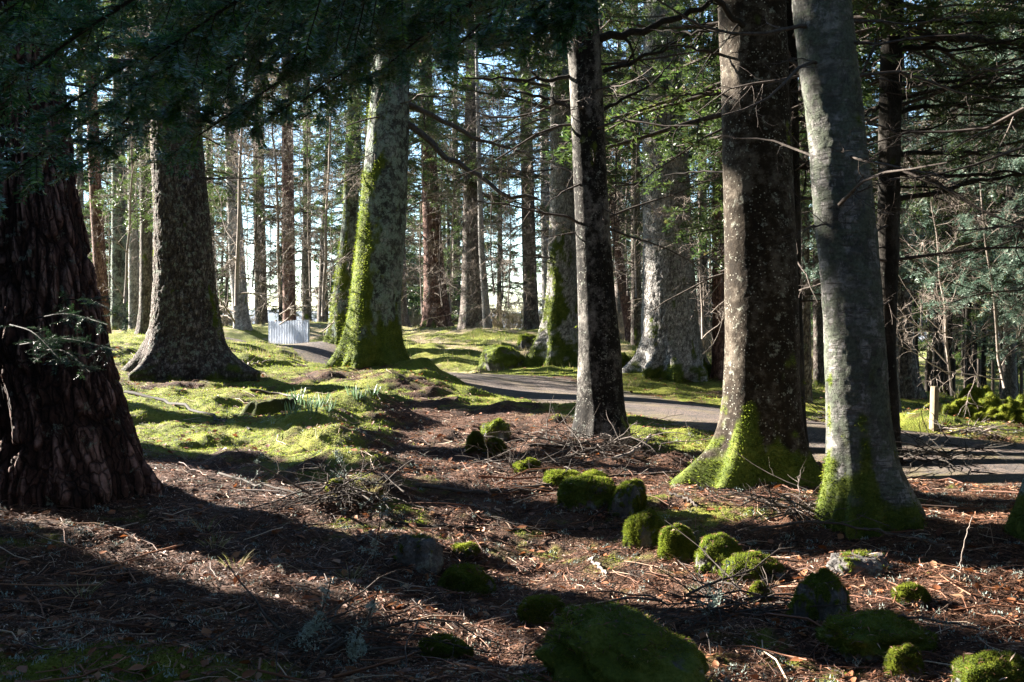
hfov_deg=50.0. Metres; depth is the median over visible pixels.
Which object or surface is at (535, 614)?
boulder
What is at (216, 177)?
fir tree
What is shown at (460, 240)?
bare tree
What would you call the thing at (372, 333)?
broad tree
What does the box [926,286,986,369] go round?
plantation tree
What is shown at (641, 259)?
spruce tree
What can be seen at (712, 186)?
fir tree
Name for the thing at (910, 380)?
conifer tree
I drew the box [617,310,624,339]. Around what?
bush
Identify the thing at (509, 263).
tree
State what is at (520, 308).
bush
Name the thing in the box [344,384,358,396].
daffodil plant
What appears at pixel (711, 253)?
bare tree
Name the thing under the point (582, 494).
boulder
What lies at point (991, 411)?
stone
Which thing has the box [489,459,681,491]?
fallen branch
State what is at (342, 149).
bare sapling
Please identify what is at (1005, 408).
stone
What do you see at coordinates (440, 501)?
fallen branch
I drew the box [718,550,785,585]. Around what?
boulder
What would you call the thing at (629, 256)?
spruce tree
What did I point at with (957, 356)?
spruce tree
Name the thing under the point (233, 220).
bare tree
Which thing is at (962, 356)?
plantation tree
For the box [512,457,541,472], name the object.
stone
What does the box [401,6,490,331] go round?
tree
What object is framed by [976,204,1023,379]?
spruce tree
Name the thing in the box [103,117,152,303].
spruce tree
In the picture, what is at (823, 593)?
boulder
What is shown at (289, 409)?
daffodil plant
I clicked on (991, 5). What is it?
spruce tree
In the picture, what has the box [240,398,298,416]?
tree stump
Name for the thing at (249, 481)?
fallen branch
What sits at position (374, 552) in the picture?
lichen twig
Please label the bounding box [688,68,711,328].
bare tree
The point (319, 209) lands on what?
bare tree
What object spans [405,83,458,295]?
bare tree
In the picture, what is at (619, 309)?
conifer tree
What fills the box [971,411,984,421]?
stone
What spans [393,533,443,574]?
boulder
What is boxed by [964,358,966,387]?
fence post
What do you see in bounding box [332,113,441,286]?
bare tree
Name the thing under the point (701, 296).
tree
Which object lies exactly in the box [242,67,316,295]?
bare tree
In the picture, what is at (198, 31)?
fir tree
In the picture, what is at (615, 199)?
bare tree
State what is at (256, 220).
bare tree
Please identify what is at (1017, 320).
bare tree
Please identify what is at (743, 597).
brush pile
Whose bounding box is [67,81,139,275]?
conifer tree
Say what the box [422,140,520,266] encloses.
fir tree
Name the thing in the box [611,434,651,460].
fallen branch
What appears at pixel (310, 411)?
daffodil plant
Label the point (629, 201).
tree
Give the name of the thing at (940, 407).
stone
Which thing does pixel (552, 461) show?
brush pile
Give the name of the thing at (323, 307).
tree
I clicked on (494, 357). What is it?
boulder
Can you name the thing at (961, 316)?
bare tree
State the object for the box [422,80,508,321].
bare sapling
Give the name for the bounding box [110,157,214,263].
conifer tree
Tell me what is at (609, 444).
brush pile
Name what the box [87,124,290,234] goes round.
fir tree
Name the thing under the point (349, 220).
broad tree
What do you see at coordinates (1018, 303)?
pine tree
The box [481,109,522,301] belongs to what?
bare tree
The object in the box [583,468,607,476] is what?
stone
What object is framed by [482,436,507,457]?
stone
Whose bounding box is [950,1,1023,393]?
plantation tree
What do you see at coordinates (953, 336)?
conifer tree
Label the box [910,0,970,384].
plantation tree
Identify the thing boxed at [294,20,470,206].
fir tree
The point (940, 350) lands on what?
plantation tree
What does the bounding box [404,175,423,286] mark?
bare tree
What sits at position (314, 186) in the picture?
bare tree
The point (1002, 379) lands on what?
bare sapling
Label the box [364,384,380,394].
daffodil plant
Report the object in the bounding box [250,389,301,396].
fallen branch
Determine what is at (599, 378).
tree
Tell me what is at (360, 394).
daffodil plant
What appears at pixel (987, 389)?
stone
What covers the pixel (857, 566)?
boulder
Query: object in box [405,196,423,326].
spruce tree
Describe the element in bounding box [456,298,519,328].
bush
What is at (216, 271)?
bare tree
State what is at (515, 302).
bare sapling
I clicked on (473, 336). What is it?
dry grass
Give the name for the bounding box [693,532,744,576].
boulder
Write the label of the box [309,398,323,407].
daffodil plant
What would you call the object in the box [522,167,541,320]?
spruce tree
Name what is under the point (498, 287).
spruce tree
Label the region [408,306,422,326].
bush
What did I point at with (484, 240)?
spruce tree
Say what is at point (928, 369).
wooden gate
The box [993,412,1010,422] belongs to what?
stone
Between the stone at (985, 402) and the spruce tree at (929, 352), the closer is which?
the stone at (985, 402)
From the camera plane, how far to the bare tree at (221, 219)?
43.98 m
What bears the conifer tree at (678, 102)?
on the ground at (420, 386)
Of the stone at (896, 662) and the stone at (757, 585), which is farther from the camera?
the stone at (757, 585)
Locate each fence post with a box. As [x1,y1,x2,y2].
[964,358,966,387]
[977,359,980,387]
[991,360,994,392]
[1020,362,1022,393]
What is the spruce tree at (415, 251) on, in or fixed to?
on the ground at (420, 386)
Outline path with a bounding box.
[225,337,1023,486]
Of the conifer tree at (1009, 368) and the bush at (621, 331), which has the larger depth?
the bush at (621, 331)
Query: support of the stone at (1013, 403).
on the ground moss
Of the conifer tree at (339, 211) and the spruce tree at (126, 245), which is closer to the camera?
the conifer tree at (339, 211)
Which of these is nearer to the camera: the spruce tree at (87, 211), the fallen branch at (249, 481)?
the fallen branch at (249, 481)
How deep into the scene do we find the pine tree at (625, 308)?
37.81 m
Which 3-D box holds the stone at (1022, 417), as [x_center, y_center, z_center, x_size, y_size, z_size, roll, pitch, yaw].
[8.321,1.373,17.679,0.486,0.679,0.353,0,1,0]
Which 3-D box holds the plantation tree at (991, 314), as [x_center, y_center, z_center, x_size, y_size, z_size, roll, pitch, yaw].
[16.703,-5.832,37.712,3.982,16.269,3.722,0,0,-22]
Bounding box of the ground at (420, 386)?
[0,322,1023,681]
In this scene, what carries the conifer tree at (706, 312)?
on the ground at (420, 386)
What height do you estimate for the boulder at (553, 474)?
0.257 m
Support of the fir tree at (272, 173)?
on the ground at (420, 386)
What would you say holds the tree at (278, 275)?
on the ground at (420, 386)
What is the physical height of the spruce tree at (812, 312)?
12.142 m
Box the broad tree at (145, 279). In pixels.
[76,0,245,333]
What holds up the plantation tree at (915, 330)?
on the ground at (420, 386)
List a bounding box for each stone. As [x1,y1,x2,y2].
[324,478,343,491]
[451,541,481,557]
[464,430,485,453]
[479,418,511,440]
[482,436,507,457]
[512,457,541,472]
[516,332,535,349]
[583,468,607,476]
[621,352,630,367]
[656,523,696,564]
[747,579,773,604]
[882,641,927,679]
[923,402,929,410]
[927,402,942,413]
[941,403,957,416]
[951,399,968,414]
[958,383,978,398]
[961,397,974,405]
[963,405,978,418]
[967,386,985,402]
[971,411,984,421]
[973,396,998,414]
[980,386,991,392]
[980,415,995,421]
[982,391,1002,406]
[985,406,996,417]
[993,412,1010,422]
[996,403,1012,416]
[1003,397,1020,409]
[1008,409,1022,423]
[1015,394,1023,409]
[1018,409,1023,423]
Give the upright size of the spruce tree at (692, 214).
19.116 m
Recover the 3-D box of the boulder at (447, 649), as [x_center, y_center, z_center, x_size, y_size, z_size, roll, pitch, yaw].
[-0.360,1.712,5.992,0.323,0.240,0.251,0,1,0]
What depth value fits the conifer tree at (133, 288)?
39.80 m
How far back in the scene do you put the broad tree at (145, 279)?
31.80 m
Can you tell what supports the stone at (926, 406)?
on the ground at (420, 386)
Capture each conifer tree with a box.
[0,0,317,511]
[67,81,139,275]
[70,4,199,328]
[74,125,88,215]
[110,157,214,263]
[117,4,310,381]
[201,27,306,330]
[202,73,269,289]
[207,37,337,324]
[265,14,343,320]
[268,66,360,321]
[298,35,420,291]
[322,63,456,326]
[407,44,519,323]
[409,13,549,329]
[417,0,711,366]
[433,3,549,329]
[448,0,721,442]
[482,13,549,315]
[511,94,629,255]
[536,80,642,295]
[541,0,999,445]
[561,0,710,382]
[610,2,642,339]
[642,0,880,402]
[683,4,711,351]
[707,69,954,384]
[787,0,1023,463]
[809,37,873,311]
[810,0,1023,399]
[907,0,1023,398]
[909,114,960,367]
[932,33,1023,216]
[936,1,1023,33]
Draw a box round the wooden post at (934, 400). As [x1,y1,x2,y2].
[929,386,938,431]
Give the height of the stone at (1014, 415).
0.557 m
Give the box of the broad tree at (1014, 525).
[867,59,1023,540]
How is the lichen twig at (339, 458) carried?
on the ground at (420, 386)
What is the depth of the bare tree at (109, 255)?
37.93 m
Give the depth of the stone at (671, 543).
8.20 m
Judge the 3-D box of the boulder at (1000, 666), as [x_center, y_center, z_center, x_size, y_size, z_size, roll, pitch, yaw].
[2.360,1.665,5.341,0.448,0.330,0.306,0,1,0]
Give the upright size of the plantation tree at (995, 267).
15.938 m
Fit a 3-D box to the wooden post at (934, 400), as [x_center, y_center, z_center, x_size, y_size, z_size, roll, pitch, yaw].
[5.772,1.006,15.020,0.092,0.774,0.089,1,0,-29]
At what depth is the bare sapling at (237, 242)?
23.89 m
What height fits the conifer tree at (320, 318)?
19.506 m
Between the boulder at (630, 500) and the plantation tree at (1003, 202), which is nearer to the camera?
the boulder at (630, 500)
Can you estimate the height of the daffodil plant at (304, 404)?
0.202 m
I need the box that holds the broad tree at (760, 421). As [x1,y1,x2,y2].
[648,0,933,489]
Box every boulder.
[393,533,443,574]
[417,632,474,661]
[437,562,497,596]
[477,343,524,371]
[516,593,565,626]
[532,599,711,681]
[542,469,581,487]
[556,473,615,510]
[606,478,647,517]
[621,507,665,548]
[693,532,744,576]
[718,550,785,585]
[785,567,851,624]
[814,607,940,662]
[826,548,891,578]
[890,581,932,606]
[949,648,1023,681]
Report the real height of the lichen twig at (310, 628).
0.594 m
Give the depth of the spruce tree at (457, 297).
63.75 m
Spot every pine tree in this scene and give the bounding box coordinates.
[74,0,138,333]
[248,13,344,320]
[337,4,494,327]
[535,3,642,341]
[603,0,814,380]
[603,5,708,345]
[900,5,1023,365]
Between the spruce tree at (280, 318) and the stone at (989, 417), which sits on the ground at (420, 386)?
the spruce tree at (280, 318)
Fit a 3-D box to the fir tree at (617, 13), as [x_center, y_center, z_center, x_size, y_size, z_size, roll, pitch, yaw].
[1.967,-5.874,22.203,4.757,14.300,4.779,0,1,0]
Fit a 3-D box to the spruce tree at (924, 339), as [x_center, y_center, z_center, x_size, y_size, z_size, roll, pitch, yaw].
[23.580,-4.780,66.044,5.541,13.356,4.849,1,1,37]
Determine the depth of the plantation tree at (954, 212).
30.03 m
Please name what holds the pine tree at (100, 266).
on the ground at (420, 386)
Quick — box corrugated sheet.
[268,320,309,343]
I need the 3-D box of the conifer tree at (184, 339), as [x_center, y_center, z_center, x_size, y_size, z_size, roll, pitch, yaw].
[-6.181,-11.220,20.291,6.923,24.420,6.775,0,1,0]
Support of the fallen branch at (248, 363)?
on the ground at (420, 386)
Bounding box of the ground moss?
[0,329,1023,681]
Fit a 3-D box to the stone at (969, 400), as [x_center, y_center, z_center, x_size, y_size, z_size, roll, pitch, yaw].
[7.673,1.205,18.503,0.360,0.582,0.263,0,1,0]
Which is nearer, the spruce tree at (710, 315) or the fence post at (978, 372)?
the fence post at (978, 372)
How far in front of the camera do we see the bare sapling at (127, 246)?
26.95 m
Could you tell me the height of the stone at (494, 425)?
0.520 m
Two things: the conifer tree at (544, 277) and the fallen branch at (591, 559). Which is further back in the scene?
the conifer tree at (544, 277)
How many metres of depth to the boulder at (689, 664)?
5.28 m
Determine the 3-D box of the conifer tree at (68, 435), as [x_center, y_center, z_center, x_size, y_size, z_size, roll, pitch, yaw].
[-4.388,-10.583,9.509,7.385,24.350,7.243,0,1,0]
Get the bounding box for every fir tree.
[0,0,611,219]
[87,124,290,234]
[139,69,254,226]
[247,60,334,214]
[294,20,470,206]
[297,4,482,157]
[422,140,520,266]
[472,22,619,198]
[508,0,717,167]
[568,0,712,256]
[603,0,712,249]
[632,0,724,274]
[798,1,990,263]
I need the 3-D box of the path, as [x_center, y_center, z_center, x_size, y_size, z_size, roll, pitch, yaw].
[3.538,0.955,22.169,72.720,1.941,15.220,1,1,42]
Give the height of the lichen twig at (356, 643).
0.620 m
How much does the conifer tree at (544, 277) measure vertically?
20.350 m
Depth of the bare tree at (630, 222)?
43.97 m
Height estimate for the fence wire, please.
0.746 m
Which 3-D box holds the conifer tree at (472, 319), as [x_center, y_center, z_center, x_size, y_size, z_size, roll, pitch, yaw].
[-1.471,-9.294,39.947,6.420,18.350,4.886,-1,1,-40]
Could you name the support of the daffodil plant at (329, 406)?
on the ground at (420, 386)
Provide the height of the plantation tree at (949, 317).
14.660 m
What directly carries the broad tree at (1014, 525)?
on the ground at (420, 386)
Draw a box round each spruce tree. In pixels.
[83,135,128,325]
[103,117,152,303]
[104,129,139,319]
[107,175,139,327]
[215,187,254,325]
[215,190,254,324]
[253,195,301,320]
[296,209,337,321]
[312,154,359,317]
[328,191,342,308]
[405,166,422,325]
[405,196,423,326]
[406,144,423,312]
[406,184,423,310]
[407,175,450,326]
[409,146,462,324]
[422,157,461,284]
[445,169,495,307]
[484,132,541,327]
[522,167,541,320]
[614,194,641,292]
[627,160,642,300]
[690,151,708,293]
[695,177,711,343]
[798,0,1013,412]
[809,190,812,346]
[810,222,812,342]
[861,0,1023,227]
[909,167,926,354]
[912,169,960,358]
[925,208,1023,381]
[958,198,1016,365]
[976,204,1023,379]
[986,325,1023,369]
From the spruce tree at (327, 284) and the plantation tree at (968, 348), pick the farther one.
the spruce tree at (327, 284)
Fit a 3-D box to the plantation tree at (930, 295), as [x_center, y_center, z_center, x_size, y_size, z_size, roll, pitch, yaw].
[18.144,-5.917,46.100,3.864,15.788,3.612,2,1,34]
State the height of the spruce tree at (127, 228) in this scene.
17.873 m
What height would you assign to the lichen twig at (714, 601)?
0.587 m
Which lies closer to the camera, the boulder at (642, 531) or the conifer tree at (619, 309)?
the boulder at (642, 531)
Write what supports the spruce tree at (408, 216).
on the ground at (420, 386)
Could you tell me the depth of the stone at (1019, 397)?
18.52 m
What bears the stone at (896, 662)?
on the ground at (420, 386)
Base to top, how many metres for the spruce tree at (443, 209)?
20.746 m
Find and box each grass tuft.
[58,577,107,597]
[187,512,218,531]
[196,532,236,548]
[216,550,257,567]
[358,480,385,493]
[624,378,641,386]
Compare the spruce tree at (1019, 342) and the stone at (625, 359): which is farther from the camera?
the spruce tree at (1019, 342)
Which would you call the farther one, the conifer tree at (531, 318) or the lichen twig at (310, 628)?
the conifer tree at (531, 318)
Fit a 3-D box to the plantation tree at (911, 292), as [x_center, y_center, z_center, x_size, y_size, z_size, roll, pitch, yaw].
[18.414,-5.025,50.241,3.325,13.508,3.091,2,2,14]
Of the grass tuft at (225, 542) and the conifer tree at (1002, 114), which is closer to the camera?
the grass tuft at (225, 542)
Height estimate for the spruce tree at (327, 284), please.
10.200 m
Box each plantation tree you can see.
[908,0,1003,388]
[909,88,932,368]
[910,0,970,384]
[910,0,1019,352]
[910,107,960,362]
[910,138,932,333]
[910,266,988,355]
[911,0,975,386]
[911,0,1023,386]
[912,89,988,376]
[926,55,1000,385]
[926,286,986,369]
[932,117,997,385]
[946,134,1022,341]
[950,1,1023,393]
[952,66,1023,393]
[954,3,1023,347]
[957,139,1020,386]
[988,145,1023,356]
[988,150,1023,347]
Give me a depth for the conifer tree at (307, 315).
57.74 m
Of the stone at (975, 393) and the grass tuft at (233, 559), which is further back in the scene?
the stone at (975, 393)
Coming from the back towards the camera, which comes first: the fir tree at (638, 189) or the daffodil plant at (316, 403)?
the fir tree at (638, 189)
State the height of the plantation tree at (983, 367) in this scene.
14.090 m
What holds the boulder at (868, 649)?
on the ground at (420, 386)
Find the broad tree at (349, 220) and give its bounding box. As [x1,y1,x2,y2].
[321,86,360,344]
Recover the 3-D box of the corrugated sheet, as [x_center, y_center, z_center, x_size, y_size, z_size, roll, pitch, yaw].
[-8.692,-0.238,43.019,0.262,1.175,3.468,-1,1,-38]
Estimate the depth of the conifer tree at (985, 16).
22.25 m
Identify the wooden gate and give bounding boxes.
[925,359,955,395]
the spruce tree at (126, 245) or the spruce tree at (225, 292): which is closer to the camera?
the spruce tree at (225, 292)
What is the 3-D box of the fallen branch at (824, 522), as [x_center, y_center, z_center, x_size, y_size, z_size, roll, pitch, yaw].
[2.522,1.358,8.018,1.535,0.365,0.338,1,1,33]
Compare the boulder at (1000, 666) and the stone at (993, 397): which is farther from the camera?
the stone at (993, 397)
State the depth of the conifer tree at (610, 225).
49.50 m
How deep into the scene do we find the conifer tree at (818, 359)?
27.86 m
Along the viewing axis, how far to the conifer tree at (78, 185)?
49.69 m
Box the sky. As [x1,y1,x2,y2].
[58,0,998,312]
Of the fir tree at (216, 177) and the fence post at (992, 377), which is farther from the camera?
the fir tree at (216, 177)
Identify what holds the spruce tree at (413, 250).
on the ground at (420, 386)
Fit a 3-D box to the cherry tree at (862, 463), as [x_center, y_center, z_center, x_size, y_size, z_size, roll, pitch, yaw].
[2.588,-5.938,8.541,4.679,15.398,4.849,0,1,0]
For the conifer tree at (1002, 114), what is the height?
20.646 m
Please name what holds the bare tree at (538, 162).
on the ground at (420, 386)
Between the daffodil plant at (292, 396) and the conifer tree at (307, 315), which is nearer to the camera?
the daffodil plant at (292, 396)
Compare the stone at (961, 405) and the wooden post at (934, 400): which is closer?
the wooden post at (934, 400)
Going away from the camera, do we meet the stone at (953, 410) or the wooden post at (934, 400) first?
the wooden post at (934, 400)
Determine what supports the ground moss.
on the ground at (420, 386)
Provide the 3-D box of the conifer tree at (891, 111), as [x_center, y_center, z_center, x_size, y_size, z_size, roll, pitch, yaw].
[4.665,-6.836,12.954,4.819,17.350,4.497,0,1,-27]
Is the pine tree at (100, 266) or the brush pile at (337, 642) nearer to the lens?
the brush pile at (337, 642)
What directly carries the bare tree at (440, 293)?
on the ground at (420, 386)
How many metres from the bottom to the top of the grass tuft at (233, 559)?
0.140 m
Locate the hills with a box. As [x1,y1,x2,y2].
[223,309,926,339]
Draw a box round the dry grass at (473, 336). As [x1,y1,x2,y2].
[111,320,1023,401]
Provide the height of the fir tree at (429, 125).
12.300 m
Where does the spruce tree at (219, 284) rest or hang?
on the ground at (420, 386)
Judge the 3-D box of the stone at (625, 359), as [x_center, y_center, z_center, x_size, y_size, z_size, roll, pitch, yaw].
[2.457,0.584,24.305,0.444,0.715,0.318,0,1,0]
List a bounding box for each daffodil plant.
[284,401,299,414]
[289,387,304,400]
[294,397,314,410]
[299,394,317,404]
[306,402,318,415]
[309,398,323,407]
[315,392,331,403]
[318,397,336,410]
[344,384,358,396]
[350,387,369,399]
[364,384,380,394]
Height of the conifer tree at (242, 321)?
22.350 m
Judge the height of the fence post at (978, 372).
1.201 m
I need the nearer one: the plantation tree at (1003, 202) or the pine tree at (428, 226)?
the plantation tree at (1003, 202)
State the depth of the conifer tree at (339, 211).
61.53 m
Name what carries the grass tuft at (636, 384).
on the ground at (420, 386)
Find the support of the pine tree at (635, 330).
on the ground at (420, 386)
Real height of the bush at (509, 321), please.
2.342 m
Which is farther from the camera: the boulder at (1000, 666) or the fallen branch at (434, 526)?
the fallen branch at (434, 526)
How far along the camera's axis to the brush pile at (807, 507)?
8.69 m
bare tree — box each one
[79,50,152,299]
[151,71,259,282]
[202,46,256,305]
[208,57,302,307]
[212,18,321,306]
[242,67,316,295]
[247,37,361,303]
[260,37,341,314]
[295,86,359,291]
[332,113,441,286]
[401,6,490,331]
[404,54,498,319]
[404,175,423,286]
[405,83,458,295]
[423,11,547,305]
[437,60,507,297]
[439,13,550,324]
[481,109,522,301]
[500,33,618,251]
[527,2,642,322]
[536,39,634,279]
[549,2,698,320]
[605,5,695,302]
[611,98,642,300]
[635,0,724,316]
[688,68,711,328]
[693,176,711,304]
[872,0,1010,338]
[909,0,1023,349]
[960,150,1023,361]
[961,8,1023,278]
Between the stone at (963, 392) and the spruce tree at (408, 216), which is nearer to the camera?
the stone at (963, 392)
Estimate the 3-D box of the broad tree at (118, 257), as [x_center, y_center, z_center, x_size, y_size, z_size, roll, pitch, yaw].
[-12.818,-9.745,35.704,6.086,19.530,5.380,0,1,0]
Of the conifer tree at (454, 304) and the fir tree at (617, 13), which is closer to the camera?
the fir tree at (617, 13)
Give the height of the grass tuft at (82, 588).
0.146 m
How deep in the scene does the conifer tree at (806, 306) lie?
20.39 m
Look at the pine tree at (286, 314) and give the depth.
49.69 m
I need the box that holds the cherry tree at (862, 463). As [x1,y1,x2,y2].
[657,0,1016,540]
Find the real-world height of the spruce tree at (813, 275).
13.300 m
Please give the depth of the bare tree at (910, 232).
25.96 m
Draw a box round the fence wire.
[918,358,1023,383]
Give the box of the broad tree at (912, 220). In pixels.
[874,89,946,270]
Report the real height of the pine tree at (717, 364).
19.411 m
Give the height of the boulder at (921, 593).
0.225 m
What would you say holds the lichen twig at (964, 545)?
on the ground at (420, 386)
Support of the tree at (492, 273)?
on the ground at (420, 386)
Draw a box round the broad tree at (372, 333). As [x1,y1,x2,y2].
[300,0,537,368]
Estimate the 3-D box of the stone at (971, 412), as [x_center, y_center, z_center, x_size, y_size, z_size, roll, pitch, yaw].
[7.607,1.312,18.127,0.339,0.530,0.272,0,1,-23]
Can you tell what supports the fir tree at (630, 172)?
on the ground at (420, 386)
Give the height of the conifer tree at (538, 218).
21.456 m
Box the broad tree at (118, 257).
[65,9,201,329]
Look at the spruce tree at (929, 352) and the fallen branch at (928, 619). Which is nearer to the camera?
the fallen branch at (928, 619)
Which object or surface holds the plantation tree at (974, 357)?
on the ground at (420, 386)
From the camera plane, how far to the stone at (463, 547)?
8.30 m
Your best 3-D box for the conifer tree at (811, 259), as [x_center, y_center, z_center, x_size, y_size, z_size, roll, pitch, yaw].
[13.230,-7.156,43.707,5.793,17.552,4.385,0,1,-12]
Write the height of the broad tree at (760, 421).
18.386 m
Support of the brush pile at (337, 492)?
on the ground at (420, 386)
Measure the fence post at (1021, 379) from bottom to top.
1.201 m
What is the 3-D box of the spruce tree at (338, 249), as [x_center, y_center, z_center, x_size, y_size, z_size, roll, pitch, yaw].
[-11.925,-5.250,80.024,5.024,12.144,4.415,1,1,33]
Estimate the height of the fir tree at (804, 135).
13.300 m
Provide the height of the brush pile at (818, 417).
0.799 m
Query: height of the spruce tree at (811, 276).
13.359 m
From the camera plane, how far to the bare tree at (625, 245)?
31.94 m
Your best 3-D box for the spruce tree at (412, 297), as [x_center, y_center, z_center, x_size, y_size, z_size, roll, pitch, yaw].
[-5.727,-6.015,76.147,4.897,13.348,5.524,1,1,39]
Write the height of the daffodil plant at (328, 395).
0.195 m
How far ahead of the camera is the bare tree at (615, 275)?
33.93 m
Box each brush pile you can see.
[179,556,534,681]
[214,425,473,515]
[434,396,706,466]
[451,429,637,481]
[563,520,853,663]
[666,442,940,537]
[805,398,902,421]
[821,397,1023,473]
[930,413,1022,440]
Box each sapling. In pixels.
[88,13,151,302]
[144,35,287,323]
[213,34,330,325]
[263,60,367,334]
[333,107,346,218]
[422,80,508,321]
[463,72,538,315]
[474,18,491,328]
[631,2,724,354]
[872,120,1023,395]
[896,78,1023,417]
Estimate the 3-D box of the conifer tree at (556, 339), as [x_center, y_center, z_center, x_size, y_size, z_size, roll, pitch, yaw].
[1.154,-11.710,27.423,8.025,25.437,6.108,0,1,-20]
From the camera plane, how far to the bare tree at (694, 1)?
23.62 m
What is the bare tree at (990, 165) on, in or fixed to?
on the ground at (420, 386)
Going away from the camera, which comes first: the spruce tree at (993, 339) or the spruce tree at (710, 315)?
the spruce tree at (993, 339)
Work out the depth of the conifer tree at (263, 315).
51.70 m
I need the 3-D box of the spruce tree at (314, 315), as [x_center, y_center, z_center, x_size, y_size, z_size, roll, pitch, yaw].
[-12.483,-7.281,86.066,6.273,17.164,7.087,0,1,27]
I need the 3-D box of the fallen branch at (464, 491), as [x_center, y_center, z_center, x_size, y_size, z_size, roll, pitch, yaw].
[0.037,1.326,10.210,1.863,0.201,0.452,0,1,-27]
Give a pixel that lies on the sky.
(316, 273)
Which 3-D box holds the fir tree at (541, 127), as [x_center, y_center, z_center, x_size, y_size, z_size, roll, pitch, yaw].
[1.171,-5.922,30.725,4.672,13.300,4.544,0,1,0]
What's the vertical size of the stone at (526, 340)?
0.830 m
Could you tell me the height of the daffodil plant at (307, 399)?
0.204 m
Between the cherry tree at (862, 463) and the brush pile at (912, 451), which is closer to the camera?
the cherry tree at (862, 463)
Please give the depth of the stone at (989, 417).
17.57 m
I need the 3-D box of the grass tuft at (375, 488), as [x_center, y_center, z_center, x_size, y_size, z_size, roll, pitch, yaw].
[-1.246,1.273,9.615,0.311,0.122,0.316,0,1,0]
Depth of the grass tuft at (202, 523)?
8.57 m
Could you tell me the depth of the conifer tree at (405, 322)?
51.87 m
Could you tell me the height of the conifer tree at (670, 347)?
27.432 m
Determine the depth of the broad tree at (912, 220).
30.79 m
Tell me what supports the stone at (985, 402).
on the ground moss
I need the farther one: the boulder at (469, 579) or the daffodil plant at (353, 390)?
the daffodil plant at (353, 390)
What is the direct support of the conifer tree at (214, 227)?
on the ground at (420, 386)
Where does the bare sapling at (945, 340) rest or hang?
on the ground at (420, 386)
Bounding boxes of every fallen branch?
[218,458,383,510]
[242,359,269,365]
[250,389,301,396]
[390,520,619,530]
[415,466,582,493]
[439,485,549,532]
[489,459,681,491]
[529,428,639,447]
[587,556,607,575]
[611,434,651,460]
[669,492,697,506]
[749,496,960,562]
[847,614,984,638]
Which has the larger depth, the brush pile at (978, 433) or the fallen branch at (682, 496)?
the brush pile at (978, 433)
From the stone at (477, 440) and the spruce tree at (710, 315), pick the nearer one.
the stone at (477, 440)
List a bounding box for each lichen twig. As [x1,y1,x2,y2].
[288,575,335,651]
[331,449,345,493]
[344,583,383,665]
[357,495,392,561]
[692,560,729,620]
[959,517,972,571]
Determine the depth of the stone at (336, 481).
9.74 m
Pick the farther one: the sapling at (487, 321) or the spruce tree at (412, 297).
the spruce tree at (412, 297)
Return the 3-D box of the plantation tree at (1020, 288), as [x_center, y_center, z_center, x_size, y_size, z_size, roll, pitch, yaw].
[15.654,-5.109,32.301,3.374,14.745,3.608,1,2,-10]
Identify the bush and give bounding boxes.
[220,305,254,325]
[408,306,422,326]
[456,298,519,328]
[488,284,541,329]
[503,289,541,324]
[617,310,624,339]
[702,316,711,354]
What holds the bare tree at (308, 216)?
on the ground at (420, 386)
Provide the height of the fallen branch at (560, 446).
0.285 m

